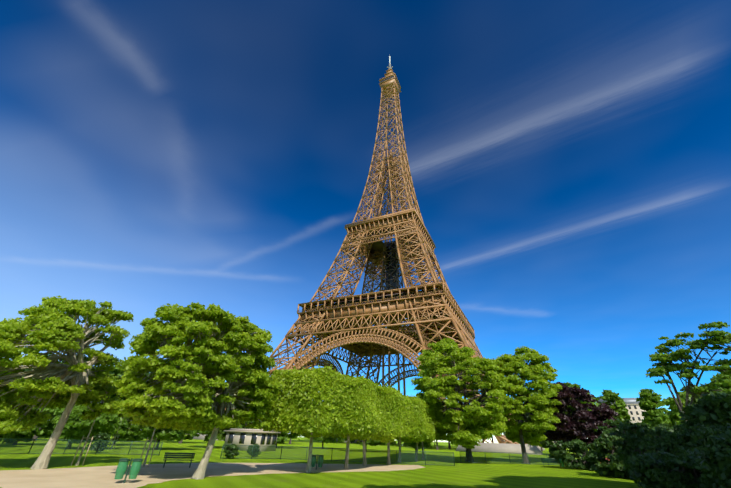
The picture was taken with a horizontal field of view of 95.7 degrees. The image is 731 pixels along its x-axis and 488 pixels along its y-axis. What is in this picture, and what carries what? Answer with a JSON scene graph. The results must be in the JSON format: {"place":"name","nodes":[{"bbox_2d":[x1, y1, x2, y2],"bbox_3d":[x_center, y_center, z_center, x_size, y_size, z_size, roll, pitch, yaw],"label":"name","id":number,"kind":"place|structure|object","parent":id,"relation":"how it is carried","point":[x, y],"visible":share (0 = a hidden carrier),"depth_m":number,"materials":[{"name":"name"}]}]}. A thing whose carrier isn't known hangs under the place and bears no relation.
{"place":"outdoors","nodes":[
{"label":"outdoors","id":0,"kind":"place"},
{"bbox_2d":[0,463,424,487],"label":"gravel path","id":1,"kind":"structure","parent":0,"point":[93,477],"depth_m":18.78,"materials":[{"name":"beige gravel"}]},
{"bbox_2d":[114,458,143,482],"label":"trash cans","id":2,"kind":"object","parent":1,"relation":"on","point":[122,466],"visible":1,"depth_m":15.15,"materials":[{"name":"green paint"}]},
{"bbox_2d":[140,438,156,467],"bbox_3d":[-14.556,13.928,22.100,0.663,1.702,0.063,17,-34,-24],"label":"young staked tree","id":3,"kind":"object","parent":1,"relation":"on","point":[152,450],"visible":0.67,"depth_m":22.18,"materials":[{"name":"brown wood"}]},
{"bbox_2d":[142,383,171,467],"bbox_3d":[-14.193,12.400,23.116,3.156,5.385,2.822,18,-34,-26],"label":"young tree","id":4,"kind":"object","parent":1,"relation":"on","point":[144,463],"visible":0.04,"depth_m":22.17,"materials":[{"name":"plant"}]},
{"bbox_2d":[163,452,194,467],"bbox_3d":[-12.807,14.807,22.658,1.900,0.870,0.630,15,-33,-21],"label":"park bench","id":5,"kind":"object","parent":1,"relation":"on","point":[191,456],"visible":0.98,"depth_m":22.84,"materials":[{"name":"green paint"}]},
{"bbox_2d":[109,302,284,479],"bbox_3d":[-9.818,8.610,19.685,7.612,8.780,8.743,-12,-33,22],"label":"trimmed tree","id":6,"kind":"object","parent":1,"relation":"on","point":[195,375],"visible":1,"depth_m":18.08,"materials":[{"name":"green plant"}]},
{"bbox_2d":[311,454,323,469],"bbox_3d":[-3.631,16.265,24.673,0.978,0.950,0.436,5,-31,-6],"label":"trash can","id":7,"kind":"object","parent":1,"relation":"on","point":[319,459],"visible":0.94,"depth_m":24.59,"materials":[{"name":"green paint"}]},
{"bbox_2d":[0,429,643,487],"bbox_3d":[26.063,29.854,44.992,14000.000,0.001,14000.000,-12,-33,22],"label":"lawn","id":8,"kind":"structure","parent":0,"point":[500,472],"depth_m":28.07,"materials":[{"name":"green plant"}]},
{"bbox_2d":[0,392,13,441],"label":"tree","id":9,"kind":"object","parent":8,"relation":"on","point":[8,435],"visible":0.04,"depth_m":38.79,"materials":[{"name":"green plant"}]},
{"bbox_2d":[0,361,33,389],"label":"tree","id":10,"kind":"object","parent":8,"relation":"on","point":[23,370],"visible":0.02,"depth_m":69.99,"materials":[{"name":"green plant"}]},
{"bbox_2d":[2,404,61,444],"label":"tree","id":11,"kind":"object","parent":8,"relation":"on","point":[46,432],"visible":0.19,"depth_m":44.67,"materials":[{"name":"green plant"}]},
{"bbox_2d":[32,360,101,440],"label":"tree","id":12,"kind":"object","parent":8,"relation":"on","point":[35,437],"depth_m":60.05,"materials":[{"name":"green plant"}]},
{"bbox_2d":[0,295,133,468],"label":"plane tree","id":13,"kind":"object","parent":8,"relation":"on","point":[50,326],"visible":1,"depth_m":20.35,"materials":[{"name":"green plant"}]},
{"bbox_2d":[1,439,162,455],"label":"lawn fence","id":14,"kind":"object","parent":8,"relation":"on","point":[81,446],"depth_m":31.39,"materials":[{"name":"metal"}]},
{"bbox_2d":[70,435,93,465],"bbox_3d":[-18.788,13.708,21.977,0.661,1.701,0.061,22,-36,-30],"label":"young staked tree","id":15,"kind":"object","parent":8,"relation":"on","point":[78,448],"visible":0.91,"depth_m":21.95,"materials":[{"name":"brown wood"}]},
{"bbox_2d":[52,404,123,448],"bbox_3d":[-34.577,22.274,40.860,8.441,5.202,7.499,-12,-33,22],"label":"tree","id":16,"kind":"object","parent":8,"relation":"on","point":[75,430],"visible":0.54,"depth_m":39.12,"materials":[{"name":"green plant"}]},
{"bbox_2d":[87,432,110,452],"bbox_3d":[-27.890,20.819,34.765,1.751,1.913,1.822,-12,-33,22],"label":"conifer shrub","id":17,"kind":"object","parent":8,"relation":"on","point":[101,436],"visible":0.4,"depth_m":34.65,"materials":[{"name":"green plant"}]},
{"bbox_2d":[75,383,122,465],"bbox_3d":[-18.642,11.983,22.658,2.808,5.371,2.882,-5,-31,11],"label":"young tree","id":18,"kind":"object","parent":8,"relation":"on","point":[96,410],"visible":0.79,"depth_m":22.76,"materials":[{"name":"green plant"}]},
{"bbox_2d":[97,365,124,385],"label":"tree","id":19,"kind":"object","parent":8,"relation":"on","point":[118,371],"visible":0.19,"depth_m":80.71,"materials":[{"name":"green plant"}]},
{"bbox_2d":[111,400,127,448],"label":"young tree","id":20,"kind":"object","parent":8,"relation":"on","point":[120,412],"visible":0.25,"depth_m":43.16,"materials":[{"name":"green plant"}]},
{"bbox_2d":[107,417,142,444],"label":"tree","id":21,"kind":"object","parent":8,"relation":"on","point":[124,433],"visible":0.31,"depth_m":53.38,"materials":[{"name":"green plant"}]},
{"bbox_2d":[106,371,151,437],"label":"tree","id":22,"kind":"object","parent":8,"relation":"on","point":[119,377],"visible":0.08,"depth_m":72.93,"materials":[{"name":"green plant"}]},
{"bbox_2d":[130,423,199,449],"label":"tree","id":23,"kind":"object","parent":8,"relation":"on","point":[161,433],"visible":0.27,"depth_m":44.30,"materials":[{"name":"green plant"}]},
{"bbox_2d":[190,423,247,446],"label":"tree","id":24,"kind":"object","parent":8,"relation":"on","point":[221,434],"visible":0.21,"depth_m":56.88,"materials":[{"name":"green plant"}]},
{"bbox_2d":[222,444,239,458],"bbox_3d":[-13.196,20.308,32.389,1.688,1.330,1.547,9,-31,-11],"label":"conifer shrub","id":25,"kind":"object","parent":8,"relation":"on","point":[231,451],"visible":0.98,"depth_m":32.20,"materials":[{"name":"green plant"}]},
{"bbox_2d":[234,420,263,428],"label":"tree","id":26,"kind":"object","parent":8,"relation":"on","point":[241,426],"visible":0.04,"depth_m":54.08,"materials":[{"name":"green plant"}]},
{"bbox_2d":[223,428,280,451],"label":"kiosk pavilion","id":27,"kind":"structure","parent":8,"relation":"on","point":[265,440],"depth_m":50.95,"materials":[{"name":"stone"}]},
{"bbox_2d":[247,443,260,456],"bbox_3d":[-12.253,22.635,36.313,1.660,1.300,1.653,-12,-33,22],"label":"conifer shrub","id":28,"kind":"object","parent":8,"relation":"on","point":[254,449],"depth_m":35.92,"materials":[{"name":"green plant"}]},
{"bbox_2d":[276,428,300,447],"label":"tree","id":29,"kind":"object","parent":8,"relation":"on","point":[282,436],"visible":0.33,"depth_m":65.38,"materials":[{"name":"green plant"}]},
{"bbox_2d":[304,434,344,448],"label":"tree","id":30,"kind":"object","parent":8,"relation":"on","point":[329,439],"visible":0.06,"depth_m":70.55,"materials":[{"name":"green plant"}]},
{"bbox_2d":[220,444,454,465],"bbox_3d":[-2.642,21.330,33.437,22.886,1.200,2.193,3,-31,-2],"label":"fence","id":31,"kind":"object","parent":8,"relation":"on","point":[339,451],"visible":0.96,"depth_m":33.31,"materials":[{"name":"metal"}]},
{"bbox_2d":[261,364,445,472],"bbox_3d":[2.141,18.510,34.048,6.301,7.004,32.802,-12,-33,22],"label":"trimmed tree","id":32,"kind":"object","parent":8,"relation":"on","point":[376,411],"visible":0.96,"depth_m":24.05,"materials":[{"name":"green plant"}]},
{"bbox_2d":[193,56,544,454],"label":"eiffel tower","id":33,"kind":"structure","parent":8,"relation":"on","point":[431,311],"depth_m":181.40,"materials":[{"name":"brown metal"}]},
{"bbox_2d":[343,438,396,451],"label":"tree","id":34,"kind":"object","parent":8,"relation":"on","point":[373,442],"visible":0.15,"depth_m":63.93,"materials":[{"name":"green plant"}]},
{"bbox_2d":[411,338,515,461],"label":"tree","id":35,"kind":"object","parent":8,"relation":"on","point":[469,424],"visible":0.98,"depth_m":40.68,"materials":[{"name":"green plant"}]},
{"bbox_2d":[480,346,562,463],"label":"tree","id":36,"kind":"object","parent":8,"relation":"on","point":[535,404],"visible":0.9,"depth_m":44.54,"materials":[{"name":"green plant"}]},
{"bbox_2d":[460,451,606,464],"bbox_3d":[21.129,25.831,39.653,20.783,1.200,1.952,6,-31,-6],"label":"fence","id":37,"kind":"object","parent":8,"relation":"on","point":[509,457],"visible":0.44,"depth_m":39.93,"materials":[{"name":"metal"}]},
{"bbox_2d":[522,413,567,447],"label":"dark tree","id":38,"kind":"object","parent":8,"relation":"on","point":[546,443],"visible":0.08,"depth_m":57.35,"materials":[{"name":"green plant"}]},
{"bbox_2d":[541,458,561,467],"bbox_3d":[20.099,23.661,35.705,1.908,0.867,0.639,-12,-33,22],"label":"park bench","id":39,"kind":"object","parent":8,"relation":"on","point":[551,460],"visible":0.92,"depth_m":35.95,"materials":[{"name":"green paint"}]},
{"bbox_2d":[559,458,569,468],"bbox_3d":[21.230,23.340,35.183,0.969,0.950,0.447,-12,-33,22],"label":"trash can","id":40,"kind":"object","parent":8,"relation":"on","point":[561,461],"visible":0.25,"depth_m":35.14,"materials":[{"name":"green paint"}]},
{"bbox_2d":[548,439,595,470],"bbox_3d":[22.707,22.858,35.874,5.471,3.084,5.497,-12,-33,22],"label":"shrub","id":41,"kind":"object","parent":8,"relation":"on","point":[578,448],"visible":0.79,"depth_m":35.29,"materials":[{"name":"green plant"}]},
{"bbox_2d":[549,382,597,431],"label":"tree","id":42,"kind":"object","parent":8,"relation":"on","point":[568,384],"visible":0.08,"depth_m":82.50,"materials":[{"name":"green plant"}]},
{"bbox_2d":[563,396,601,413],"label":"tree","id":43,"kind":"object","parent":8,"relation":"on","point":[597,399],"visible":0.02,"depth_m":89.82,"materials":[{"name":"green plant"}]},
{"bbox_2d":[544,382,624,458],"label":"copper beech tree","id":44,"kind":"object","parent":8,"relation":"on","point":[571,428],"visible":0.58,"depth_m":45.95,"materials":[{"name":"purple plant"}]},
{"bbox_2d":[585,434,632,478],"bbox_3d":[20.914,17.703,27.390,4.708,3.419,4.700,-12,-33,22],"label":"shrub","id":45,"kind":"object","parent":8,"relation":"on","point":[599,452],"visible":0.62,"depth_m":27.02,"materials":[{"name":"green plant"}]},
{"bbox_2d":[598,418,632,460],"bbox_3d":[25.550,19.992,32.501,4.542,5.134,4.886,-12,-33,22],"label":"shrub","id":46,"kind":"object","parent":8,"relation":"on","point":[606,430],"visible":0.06,"depth_m":33.46,"materials":[{"name":"green plant"}]},
{"bbox_2d":[599,389,631,424],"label":"poplar tree","id":47,"kind":"object","parent":8,"relation":"on","point":[618,405],"visible":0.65,"depth_m":55.58,"materials":[{"name":"green plant"}]},
{"bbox_2d":[598,398,645,422],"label":"building","id":48,"kind":"structure","parent":8,"relation":"on","point":[635,411],"depth_m":212.35,"materials":[{"name":"stone"}]},
{"bbox_2d":[610,421,660,487],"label":"shrub","id":49,"kind":"object","parent":8,"relation":"on","point":[634,436],"visible":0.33,"depth_m":21.09,"materials":[{"name":"green plant"}]},
{"bbox_2d":[636,388,670,426],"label":"poplar tree","id":50,"kind":"object","parent":8,"relation":"on","point":[650,402],"visible":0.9,"depth_m":50.73,"materials":[{"name":"green plant"}]},
{"bbox_2d":[633,421,689,456],"bbox_3d":[22.564,15.479,24.794,4.120,4.000,4.364,-12,-33,22],"label":"shrub","id":51,"kind":"object","parent":8,"relation":"on","point":[669,427],"visible":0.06,"depth_m":25.35,"materials":[{"name":"green plant"}]},
{"bbox_2d":[625,447,719,487],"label":"shrub","id":52,"kind":"object","parent":8,"relation":"on","point":[662,470],"visible":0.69,"depth_m":11.11,"materials":[{"name":"green plant"}]},
{"bbox_2d":[638,424,709,487],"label":"shrub","id":53,"kind":"object","parent":8,"relation":"on","point":[675,442],"visible":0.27,"depth_m":16.42,"materials":[{"name":"green plant"}]},
{"bbox_2d":[661,391,700,425],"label":"tree","id":54,"kind":"object","parent":8,"relation":"on","point":[673,414],"visible":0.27,"depth_m":75.83,"materials":[{"name":"green plant"}]},
{"bbox_2d":[645,321,730,420],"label":"tree canopy","id":55,"kind":"object","parent":8,"relation":"on","point":[685,368],"visible":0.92,"depth_m":31.84,"materials":[{"name":"green plant"}]},
{"bbox_2d":[680,383,707,392],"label":"tree","id":56,"kind":"object","parent":8,"relation":"on","point":[691,387],"visible":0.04,"depth_m":87.50,"materials":[{"name":"green plant"}]},
{"bbox_2d":[679,391,730,432],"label":"bush","id":57,"kind":"object","parent":8,"relation":"on","point":[711,409],"visible":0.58,"depth_m":19.23,"materials":[{"name":"green plant"}]},
{"bbox_2d":[686,423,730,452],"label":"shrub","id":58,"kind":"object","parent":8,"relation":"on","point":[699,439],"visible":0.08,"depth_m":12.20,"materials":[{"name":"green plant"}]},
{"bbox_2d":[693,430,730,487],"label":"shrub","id":59,"kind":"object","parent":8,"relation":"on","point":[716,454],"visible":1,"depth_m":9.45,"materials":[{"name":"green plant"}]},
{"bbox_2d":[710,373,730,391],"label":"tree","id":60,"kind":"object","parent":8,"relation":"on","point":[723,381],"visible":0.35,"depth_m":69.28,"materials":[{"name":"green plant"}]},
{"bbox_2d":[0,0,730,442],"label":"sky","id":61,"kind":"structure","parent":0,"point":[569,161],"materials":[{"name":"blue"}]},
{"bbox_2d":[397,440,431,454],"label":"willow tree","id":62,"kind":"object","parent":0,"point":[425,444],"visible":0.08,"depth_m":58.38,"materials":[{"name":"green plant"}]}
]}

